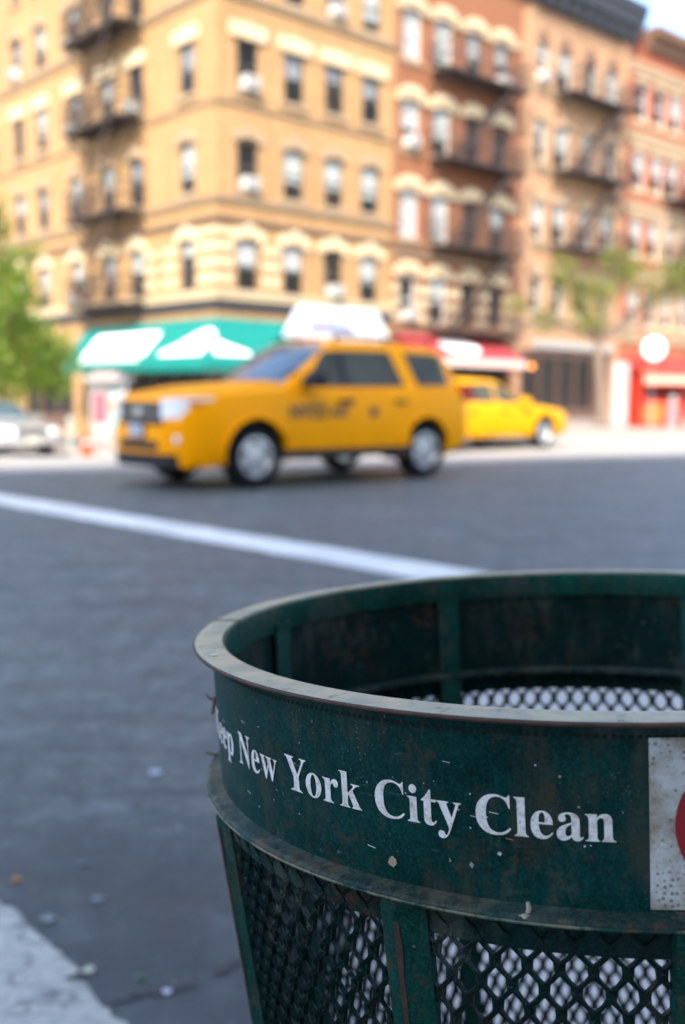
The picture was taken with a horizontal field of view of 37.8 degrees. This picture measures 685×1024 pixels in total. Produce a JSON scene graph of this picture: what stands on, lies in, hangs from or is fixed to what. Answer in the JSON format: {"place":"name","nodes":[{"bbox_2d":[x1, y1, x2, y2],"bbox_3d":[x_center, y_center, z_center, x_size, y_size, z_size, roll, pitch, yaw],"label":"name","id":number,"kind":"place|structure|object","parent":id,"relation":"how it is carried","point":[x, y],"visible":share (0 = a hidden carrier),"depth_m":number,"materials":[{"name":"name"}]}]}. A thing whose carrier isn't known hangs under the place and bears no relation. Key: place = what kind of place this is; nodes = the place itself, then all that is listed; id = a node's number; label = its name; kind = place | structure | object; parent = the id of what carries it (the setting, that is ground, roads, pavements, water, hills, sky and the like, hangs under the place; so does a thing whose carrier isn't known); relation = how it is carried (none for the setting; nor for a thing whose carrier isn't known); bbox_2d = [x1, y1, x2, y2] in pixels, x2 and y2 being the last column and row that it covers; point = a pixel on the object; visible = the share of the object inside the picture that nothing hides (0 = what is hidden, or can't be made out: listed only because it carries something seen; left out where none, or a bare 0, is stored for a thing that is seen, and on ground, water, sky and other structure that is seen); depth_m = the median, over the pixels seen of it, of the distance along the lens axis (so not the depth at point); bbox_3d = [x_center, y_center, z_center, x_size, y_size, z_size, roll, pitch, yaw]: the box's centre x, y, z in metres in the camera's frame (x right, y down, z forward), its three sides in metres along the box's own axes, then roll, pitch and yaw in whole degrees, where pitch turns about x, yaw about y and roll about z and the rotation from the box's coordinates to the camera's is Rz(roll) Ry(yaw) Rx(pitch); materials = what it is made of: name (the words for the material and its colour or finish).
{"place":"outdoors","nodes":[
{"label":"outdoors","id":0,"kind":"place"},
{"bbox_2d":[0,444,684,1023],"bbox_3d":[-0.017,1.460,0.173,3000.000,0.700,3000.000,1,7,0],"label":"road","id":1,"kind":"structure","parent":0,"point":[106,680],"depth_m":4.91,"materials":[{"name":"asphalt"}]},
{"bbox_2d":[38,914,55,922],"bbox_3d":[-0.627,0.864,2.128,0.032,0.004,0.030,4,8,27],"label":"paper scrap","id":2,"kind":"object","parent":1,"relation":"on","point":[47,918],"visible":1,"depth_m":2.12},
{"bbox_2d":[0,904,127,1023],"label":"crosswalk line","id":3,"kind":"object","parent":1,"relation":"on","point":[37,973],"visible":1,"depth_m":1.88,"materials":[{"name":"paint"}]},
{"bbox_2d":[81,431,92,455],"bbox_3d":[-6.262,-1.651,24.484,0.380,0.670,0.380,1,7,0],"label":"traffic cone","id":4,"kind":"object","parent":1,"relation":"on","point":[86,449],"visible":0.92,"depth_m":24.40,"materials":[{"name":"orange plastic"}]},
{"bbox_2d":[97,979,197,1006],"bbox_3d":[-0.378,0.898,1.871,0.223,0.001,0.048,-2,7,-23],"label":"tar crack","id":5,"kind":"object","parent":1,"relation":"on","point":[129,995],"visible":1,"depth_m":1.87,"materials":[{"name":"asphalt"}]},
{"bbox_2d":[0,494,480,577],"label":"crosswalk line","id":6,"kind":"object","parent":1,"relation":"on","point":[408,568],"visible":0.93,"depth_m":7.52,"materials":[{"name":"paint"}]},
{"bbox_2d":[213,929,336,973],"bbox_3d":[-0.131,0.883,2.026,0.301,0.001,0.036,-4,8,-35],"label":"tar crack","id":7,"kind":"object","parent":1,"relation":"on","point":[229,964],"visible":0.22,"depth_m":1.96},
{"bbox_2d":[114,304,473,488],"bbox_3d":[-0.574,-1.565,13.049,4.787,2.263,2.247,-5,9,-40],"label":"taxi suv","id":8,"kind":"object","parent":1,"relation":"on","point":[336,388],"visible":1,"depth_m":12.37,"materials":[{"name":"yellow paint"}]},
{"bbox_2d":[0,444,684,471],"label":"roadway slab","id":9,"kind":"structure","parent":1,"relation":"on","point":[485,452],"depth_m":18.47,"materials":[{"name":"concrete"}]},
{"bbox_2d":[0,401,60,455],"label":"parked car","id":10,"kind":"object","parent":9,"relation":"on","point":[20,427],"visible":1,"depth_m":24.55,"materials":[{"name":"silver metal"}]},
{"bbox_2d":[444,378,566,452],"bbox_3d":[2.556,-2.057,20.897,5.312,1.465,2.200,-5,9,-42],"label":"taxi sedan","id":11,"kind":"object","parent":9,"relation":"on","point":[494,409],"visible":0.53,"depth_m":20.47,"materials":[{"name":"paint"}]},
{"bbox_2d":[3,438,684,455],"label":"kerb","id":12,"kind":"structure","parent":1,"relation":"on","point":[527,441],"depth_m":23.70,"materials":[{"name":"concrete"}]},
{"bbox_2d":[339,692,476,1023],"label":"kerb","id":13,"kind":"structure","parent":1,"relation":"on","point":[468,698],"depth_m":1.74,"materials":[{"name":"concrete"}]},
{"bbox_2d":[6,418,684,452],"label":"pavement","id":14,"kind":"structure","parent":0,"point":[581,428],"depth_m":29.13,"materials":[{"name":"concrete"}]},
{"bbox_2d":[0,187,81,447],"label":"street tree","id":15,"kind":"object","parent":14,"relation":"on","point":[41,356],"visible":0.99,"depth_m":28.56,"materials":[{"name":"green plant"}]},
{"bbox_2d":[67,416,74,451],"bbox_3d":[-7.327,-2.098,26.950,0.217,0.970,0.220,1,7,0],"label":"bollard","id":16,"kind":"object","parent":14,"relation":"on","point":[70,427],"visible":0.97,"depth_m":26.89,"materials":[{"name":"white paint"}]},
{"bbox_2d":[85,372,132,452],"bbox_3d":[-5.802,-2.466,24.890,1.010,2.020,0.600,3,7,18],"label":"phone kiosk","id":17,"kind":"object","parent":14,"relation":"on","point":[103,393],"visible":0.77,"depth_m":24.87,"materials":[{"name":"white plastic"}]},
{"bbox_2d":[0,0,397,437],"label":"apartment building","id":18,"kind":"structure","parent":14,"relation":"on","point":[150,212],"depth_m":33.18,"materials":[{"name":"beige brick"}]},
{"bbox_2d":[7,68,20,81],"bbox_3d":[-12.921,-17.169,39.282,0.342,0.360,0.540,-5,9,-42],"label":"air conditioner","id":19,"kind":"object","parent":18,"relation":"attached to","point":[13,74],"visible":1,"depth_m":39.14,"materials":[{"name":"white metal"}]},
{"bbox_2d":[13,40,20,69],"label":"window","id":20,"kind":"structure","parent":18,"relation":"in","point":[16,46],"depth_m":39.44,"materials":[{"name":"paint"}]},
{"bbox_2d":[15,119,22,159],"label":"window","id":21,"kind":"structure","parent":18,"relation":"in","point":[16,141],"depth_m":39.94,"materials":[{"name":"paint"}]},
{"bbox_2d":[17,197,24,235],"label":"window","id":22,"kind":"structure","parent":18,"relation":"in","point":[20,201],"depth_m":40.19,"materials":[{"name":"paint"}]},
{"bbox_2d":[36,26,44,69],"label":"window","id":23,"kind":"structure","parent":18,"relation":"in","point":[40,39],"depth_m":37.94,"materials":[{"name":"paint"}]},
{"bbox_2d":[38,108,46,150],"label":"window","id":24,"kind":"structure","parent":18,"relation":"in","point":[42,127],"depth_m":38.30,"materials":[{"name":"paint"}]},
{"bbox_2d":[39,189,48,229],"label":"window","id":25,"kind":"structure","parent":18,"relation":"in","point":[43,194],"depth_m":38.69,"materials":[{"name":"paint"}]},
{"bbox_2d":[41,269,50,308],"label":"window","id":26,"kind":"structure","parent":18,"relation":"in","point":[45,273],"depth_m":38.97,"materials":[{"name":"paint"}]},
{"bbox_2d":[70,93,79,121],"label":"window","id":27,"kind":"structure","parent":18,"relation":"in","point":[76,96],"depth_m":36.31,"materials":[{"name":"paint"}]},
{"bbox_2d":[71,179,80,218],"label":"window","id":28,"kind":"structure","parent":18,"relation":"in","point":[76,184],"depth_m":36.65,"materials":[{"name":"paint"}]},
{"bbox_2d":[73,262,82,303],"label":"window","id":29,"kind":"structure","parent":18,"relation":"in","point":[77,267],"depth_m":36.98,"materials":[{"name":"paint"}]},
{"bbox_2d":[87,375,102,431],"bbox_3d":[-9.103,-3.981,36.714,0.130,2.100,1.100,-5,9,-42],"label":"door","id":30,"kind":"structure","parent":18,"relation":"in","point":[88,383],"depth_m":37.03,"materials":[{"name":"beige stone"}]},
{"bbox_2d":[102,78,112,116],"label":"window","id":31,"kind":"structure","parent":18,"relation":"in","point":[110,81],"depth_m":34.49,"materials":[{"name":"paint"}]},
{"bbox_2d":[104,168,113,209],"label":"window","id":32,"kind":"structure","parent":18,"relation":"in","point":[109,174],"depth_m":34.85,"materials":[{"name":"paint"}]},
{"bbox_2d":[105,256,115,300],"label":"window","id":33,"kind":"structure","parent":18,"relation":"in","point":[110,267],"depth_m":35.26,"materials":[{"name":"paint"}]},
{"bbox_2d":[123,99,139,114],"bbox_3d":[-6.975,-13.379,33.026,0.342,0.360,0.540,-5,9,-42],"label":"air conditioner","id":34,"kind":"object","parent":18,"relation":"attached to","point":[134,104],"visible":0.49,"depth_m":32.89,"materials":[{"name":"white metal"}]},
{"bbox_2d":[129,65,140,98],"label":"window","id":35,"kind":"structure","parent":18,"relation":"in","point":[139,67],"depth_m":33.28,"materials":[{"name":"paint"}]},
{"bbox_2d":[131,159,141,206],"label":"window","id":36,"kind":"structure","parent":18,"relation":"in","point":[136,166],"depth_m":33.55,"materials":[{"name":"paint"}]},
{"bbox_2d":[132,251,142,297],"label":"window","id":37,"kind":"structure","parent":18,"relation":"in","point":[137,257],"depth_m":33.89,"materials":[{"name":"paint"}]},
{"bbox_2d":[64,317,294,373],"bbox_3d":[-4.534,-5.545,34.378,6.754,1.700,9.254,-5,9,-42],"label":"shop awning","id":38,"kind":"object","parent":18,"relation":"attached to","point":[220,344],"visible":0.77,"depth_m":31.16,"materials":[{"name":"teal fabric"}]},
{"bbox_2d":[180,42,193,95],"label":"window","id":39,"kind":"structure","parent":18,"relation":"in","point":[187,51],"depth_m":30.92,"materials":[{"name":"paint"}]},
{"bbox_2d":[181,143,194,194],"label":"window","id":40,"kind":"structure","parent":18,"relation":"in","point":[187,151],"depth_m":31.23,"materials":[{"name":"paint"}]},
{"bbox_2d":[182,241,194,291],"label":"window","id":41,"kind":"structure","parent":18,"relation":"in","point":[188,249],"depth_m":31.64,"materials":[{"name":"paint"}]},
{"bbox_2d":[237,240,256,291],"bbox_3d":[-3.003,-7.663,31.152,0.816,1.516,0.075,-5,9,-42],"label":"window","id":42,"kind":"structure","parent":18,"relation":"in","point":[246,250],"depth_m":31.17,"materials":[{"name":"paint"}]},
{"bbox_2d":[237,140,256,192],"bbox_3d":[-2.969,-10.613,30.803,0.816,1.516,0.075,-5,9,-42],"label":"window","id":43,"kind":"structure","parent":18,"relation":"in","point":[239,141],"depth_m":30.91,"materials":[{"name":"paint"}]},
{"bbox_2d":[237,38,257,93],"bbox_3d":[-2.936,-13.552,30.455,0.816,1.516,0.075,-5,9,-42],"label":"window","id":44,"kind":"structure","parent":18,"relation":"in","point":[241,40],"depth_m":30.60,"materials":[{"name":"paint"}]},
{"bbox_2d":[240,176,259,191],"bbox_3d":[-2.832,-10.076,30.710,0.540,0.360,0.342,-5,9,-42],"label":"air conditioner","id":45,"kind":"object","parent":18,"relation":"attached to","point":[249,183],"visible":1,"depth_m":30.58,"materials":[{"name":"white metal"}]},
{"bbox_2d":[240,74,260,91],"bbox_3d":[-2.799,-13.016,30.361,0.540,0.360,0.342,-5,9,-42],"label":"air conditioner","id":46,"kind":"object","parent":18,"relation":"attached to","point":[250,83],"visible":1,"depth_m":30.24,"materials":[{"name":"white metal"}]},
{"bbox_2d":[283,246,301,295],"bbox_3d":[-1.641,-7.792,32.371,0.816,1.516,0.075,-5,9,-42],"label":"window","id":47,"kind":"structure","parent":18,"relation":"in","point":[292,256],"depth_m":32.38,"materials":[{"name":"paint"}]},
{"bbox_2d":[284,150,302,201],"bbox_3d":[-1.607,-10.742,32.022,0.816,1.516,0.075,-5,9,-42],"label":"window","id":48,"kind":"structure","parent":18,"relation":"in","point":[293,161],"depth_m":32.05,"materials":[{"name":"paint"}]},
{"bbox_2d":[284,52,303,105],"bbox_3d":[-1.582,-13.682,31.683,0.816,1.516,0.100,-5,9,-42],"label":"window","id":49,"kind":"structure","parent":18,"relation":"in","point":[291,62],"depth_m":31.69,"materials":[{"name":"paint"}]},
{"bbox_2d":[323,252,340,299],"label":"window","id":50,"kind":"structure","parent":18,"relation":"in","point":[339,268],"depth_m":33.59,"materials":[{"name":"paint"}]},
{"bbox_2d":[324,159,341,207],"bbox_3d":[-0.343,-10.861,33.148,0.816,1.516,0.075,-5,9,-42],"label":"window","id":51,"kind":"structure","parent":18,"relation":"in","point":[332,169],"depth_m":33.16,"materials":[{"name":"paint"}]},
{"bbox_2d":[325,64,342,115],"bbox_3d":[-0.318,-13.801,32.809,0.816,1.516,0.100,-5,9,-42],"label":"window","id":52,"kind":"structure","parent":18,"relation":"in","point":[332,74],"depth_m":32.85,"materials":[{"name":"paint"}]},
{"bbox_2d":[326,285,344,297],"bbox_3d":[-0.239,-7.375,33.405,0.540,0.360,0.342,-5,9,-42],"label":"air conditioner","id":53,"kind":"object","parent":18,"relation":"attached to","point":[337,291],"visible":1,"depth_m":33.27,"materials":[{"name":"white metal"}]},
{"bbox_2d":[328,2,347,20],"bbox_3d":[-0.139,-16.203,32.359,0.540,0.360,0.342,-5,9,-42],"label":"air conditioner","id":54,"kind":"object","parent":18,"relation":"attached to","point":[337,11],"visible":1,"depth_m":32.24,"materials":[{"name":"white metal"}]},
{"bbox_2d":[360,257,376,302],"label":"window","id":55,"kind":"structure","parent":18,"relation":"in","point":[367,265],"depth_m":34.62,"materials":[{"name":"paint"}]},
{"bbox_2d":[361,167,377,214],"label":"window","id":56,"kind":"structure","parent":18,"relation":"in","point":[369,177],"depth_m":34.27,"materials":[{"name":"paint"}]},
{"bbox_2d":[362,76,378,124],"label":"window","id":57,"kind":"structure","parent":18,"relation":"in","point":[368,84],"depth_m":33.94,"materials":[{"name":"paint"}]},
{"bbox_2d":[363,0,379,33],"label":"window","id":58,"kind":"structure","parent":18,"relation":"in","point":[371,8],"depth_m":33.61,"materials":[{"name":"paint"}]},
{"bbox_2d":[390,0,531,391],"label":"apartment building","id":59,"kind":"structure","parent":14,"relation":"on","point":[457,174],"depth_m":36.80,"materials":[{"name":"red brick"}]},
{"bbox_2d":[399,275,413,321],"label":"window","id":60,"kind":"structure","parent":59,"relation":"in","point":[412,291],"depth_m":36.08,"materials":[{"name":"white paint"}]},
{"bbox_2d":[400,190,415,237],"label":"window","id":61,"kind":"structure","parent":59,"relation":"in","point":[408,199],"depth_m":35.61,"materials":[{"name":"white paint"}]},
{"bbox_2d":[401,309,417,319],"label":"air conditioner","id":62,"kind":"object","parent":59,"relation":"attached to","point":[409,314],"visible":1,"depth_m":35.69,"materials":[{"name":"white metal"}]},
{"bbox_2d":[402,100,417,149],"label":"window","id":63,"kind":"structure","parent":59,"relation":"in","point":[409,110],"depth_m":35.22,"materials":[{"name":"white paint"}]},
{"bbox_2d":[403,9,418,59],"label":"window","id":64,"kind":"structure","parent":59,"relation":"in","point":[411,20],"depth_m":34.90,"materials":[{"name":"white paint"}]},
{"bbox_2d":[404,134,420,148],"bbox_3d":[2.463,-13.017,35.125,0.540,0.360,0.342,-5,9,-42],"label":"air conditioner","id":65,"kind":"object","parent":59,"relation":"attached to","point":[412,141],"visible":1,"depth_m":34.99,"materials":[{"name":"white metal"}]},
{"bbox_2d":[430,279,444,323],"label":"window","id":66,"kind":"structure","parent":59,"relation":"in","point":[437,286],"depth_m":37.01,"materials":[{"name":"white paint"}]},
{"bbox_2d":[431,196,445,242],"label":"window","id":67,"kind":"structure","parent":59,"relation":"in","point":[438,204],"depth_m":36.68,"materials":[{"name":"white paint"}]},
{"bbox_2d":[433,109,447,155],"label":"window","id":68,"kind":"structure","parent":59,"relation":"in","point":[440,118],"depth_m":36.29,"materials":[{"name":"white paint"}]},
{"bbox_2d":[435,21,449,64],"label":"window","id":69,"kind":"structure","parent":59,"relation":"in","point":[442,30],"depth_m":35.95,"materials":[{"name":"white paint"}]},
{"bbox_2d":[397,333,525,367],"bbox_3d":[4.502,-5.957,37.013,5.550,1.140,1.462,-5,9,-42],"label":"shop awning","id":70,"kind":"object","parent":59,"relation":"attached to","point":[462,351],"visible":0.73,"depth_m":36.92,"materials":[{"name":"red fabric"}]},
{"bbox_2d":[466,33,480,73],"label":"window","id":71,"kind":"structure","parent":59,"relation":"in","point":[473,39],"depth_m":37.07,"materials":[{"name":"paint"}]},
{"bbox_2d":[488,286,500,328],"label":"window","id":72,"kind":"structure","parent":59,"relation":"in","point":[499,295],"depth_m":39.36,"materials":[{"name":"paint"}]},
{"bbox_2d":[490,208,502,250],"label":"window","id":73,"kind":"structure","parent":59,"relation":"in","point":[496,215],"depth_m":38.88,"materials":[{"name":"paint"}]},
{"bbox_2d":[492,126,505,167],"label":"window","id":74,"kind":"structure","parent":59,"relation":"in","point":[504,131],"depth_m":38.64,"materials":[{"name":"paint"}]},
{"bbox_2d":[494,43,507,78],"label":"window","id":75,"kind":"structure","parent":59,"relation":"in","point":[500,49],"depth_m":38.13,"materials":[{"name":"paint"}]},
{"bbox_2d":[512,0,649,418],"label":"apartment building","id":76,"kind":"structure","parent":14,"relation":"on","point":[575,112],"depth_m":41.58,"materials":[{"name":"beige brick"}]},
{"bbox_2d":[529,275,539,311],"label":"window","id":77,"kind":"structure","parent":76,"relation":"in","point":[538,277],"depth_m":40.90,"materials":[{"name":"white paint"}]},
{"bbox_2d":[532,200,541,238],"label":"window","id":78,"kind":"structure","parent":76,"relation":"in","point":[537,206],"depth_m":40.45,"materials":[{"name":"white paint"}]},
{"bbox_2d":[534,122,544,161],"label":"window","id":79,"kind":"structure","parent":76,"relation":"in","point":[539,127],"depth_m":40.14,"materials":[{"name":"white paint"}]},
{"bbox_2d":[537,44,546,70],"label":"window","id":80,"kind":"structure","parent":76,"relation":"in","point":[542,50],"depth_m":39.74,"materials":[{"name":"white paint"}]},
{"bbox_2d":[537,70,551,83],"bbox_3d":[7.973,-17.227,39.571,0.540,0.360,0.342,-5,9,-42],"label":"air conditioner","id":81,"kind":"object","parent":76,"relation":"attached to","point":[544,76],"visible":1,"depth_m":39.44,"materials":[{"name":"white metal"}]},
{"bbox_2d":[553,205,564,242],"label":"window","id":82,"kind":"structure","parent":76,"relation":"in","point":[559,212],"depth_m":41.44,"materials":[{"name":"white paint"}]},
{"bbox_2d":[556,128,567,167],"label":"window","id":83,"kind":"structure","parent":76,"relation":"in","point":[562,135],"depth_m":41.08,"materials":[{"name":"white paint"}]},
{"bbox_2d":[558,52,569,89],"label":"window","id":84,"kind":"structure","parent":76,"relation":"in","point":[564,60],"depth_m":40.72,"materials":[{"name":"white paint"}]},
{"bbox_2d":[579,211,588,247],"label":"window","id":85,"kind":"structure","parent":76,"relation":"in","point":[582,215],"depth_m":42.58,"materials":[{"name":"white paint"}]},
{"bbox_2d":[582,136,591,171],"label":"window","id":86,"kind":"structure","parent":76,"relation":"in","point":[585,140],"depth_m":42.20,"materials":[{"name":"white paint"}]},
{"bbox_2d":[600,215,610,250],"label":"window","id":87,"kind":"structure","parent":76,"relation":"in","point":[605,221],"depth_m":43.68,"materials":[{"name":"white paint"}]},
{"bbox_2d":[606,71,615,101],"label":"window","id":88,"kind":"structure","parent":76,"relation":"in","point":[610,74],"depth_m":42.97,"materials":[{"name":"white paint"}]},
{"bbox_2d":[502,237,684,426],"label":"street tree","id":89,"kind":"object","parent":14,"relation":"on","point":[598,335],"visible":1,"depth_m":32.59,"materials":[{"name":"green plant"}]},
{"bbox_2d":[611,362,628,426],"bbox_3d":[9.094,-3.842,32.759,0.510,2.115,0.070,1,7,0],"label":"banner stand","id":90,"kind":"object","parent":14,"relation":"on","point":[620,390],"visible":0.97,"depth_m":32.74,"materials":[{"name":"metal"}]},
{"bbox_2d":[617,24,684,417],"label":"apartment building","id":91,"kind":"structure","parent":14,"relation":"on","point":[653,224],"depth_m":45.81,"materials":[{"name":"brick"}]},
{"bbox_2d":[627,289,636,324],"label":"window","id":92,"kind":"structure","parent":91,"relation":"in","point":[633,301],"depth_m":45.59,"materials":[{"name":"white paint"}]},
{"bbox_2d":[630,219,639,254],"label":"window","id":93,"kind":"structure","parent":91,"relation":"in","point":[635,224],"depth_m":45.23,"materials":[{"name":"white paint"}]},
{"bbox_2d":[632,152,642,188],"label":"window","id":94,"kind":"structure","parent":91,"relation":"in","point":[638,158],"depth_m":44.91,"materials":[{"name":"white paint"}]},
{"bbox_2d":[636,83,645,120],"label":"window","id":95,"kind":"structure","parent":91,"relation":"in","point":[639,84],"depth_m":44.69,"materials":[{"name":"white paint"}]},
{"bbox_2d":[647,223,657,257],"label":"window","id":96,"kind":"structure","parent":91,"relation":"in","point":[653,228],"depth_m":46.24,"materials":[{"name":"white paint"}]},
{"bbox_2d":[651,157,660,193],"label":"window","id":97,"kind":"structure","parent":91,"relation":"in","point":[656,163],"depth_m":45.91,"materials":[{"name":"white paint"}]},
{"bbox_2d":[654,90,663,126],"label":"window","id":98,"kind":"structure","parent":91,"relation":"in","point":[662,109],"depth_m":45.68,"materials":[{"name":"white paint"}]},
{"bbox_2d":[663,294,670,327],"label":"window","id":99,"kind":"structure","parent":91,"relation":"in","point":[666,309],"depth_m":47.63,"materials":[{"name":"white paint"}]},
{"bbox_2d":[667,227,673,260],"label":"window","id":100,"kind":"structure","parent":91,"relation":"in","point":[670,231],"depth_m":47.24,"materials":[{"name":"white paint"}]},
{"bbox_2d":[667,162,676,197],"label":"window","id":101,"kind":"structure","parent":91,"relation":"in","point":[672,168],"depth_m":46.82,"materials":[{"name":"white paint"}]},
{"bbox_2d":[670,96,679,132],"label":"window","id":102,"kind":"structure","parent":91,"relation":"in","point":[675,102],"depth_m":46.48,"materials":[{"name":"white paint"}]},
{"bbox_2d":[640,334,667,427],"bbox_3d":[10.099,-4.267,32.598,0.920,3.020,0.125,1,7,0],"label":"round sign","id":103,"kind":"object","parent":14,"relation":"on","point":[653,348],"visible":1,"depth_m":32.42,"materials":[{"name":"metal"}]},
{"bbox_2d":[624,357,684,427],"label":"news stand","id":104,"kind":"object","parent":14,"relation":"on","point":[665,377],"visible":0.94,"depth_m":32.78,"materials":[{"name":"red metal"}]},
{"bbox_2d":[443,688,681,1023],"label":"pavement","id":105,"kind":"structure","parent":0,"point":[610,699],"depth_m":1.76,"materials":[{"name":"concrete"}]},
{"bbox_2d":[193,569,684,1023],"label":"litter basket","id":106,"kind":"object","parent":105,"relation":"on","point":[345,771],"visible":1,"depth_m":0.57,"materials":[{"name":"metal"}]},
{"bbox_2d":[639,0,684,35],"label":"sky","id":107,"kind":"structure","parent":0,"point":[670,14],"materials":[{"name":"white"}]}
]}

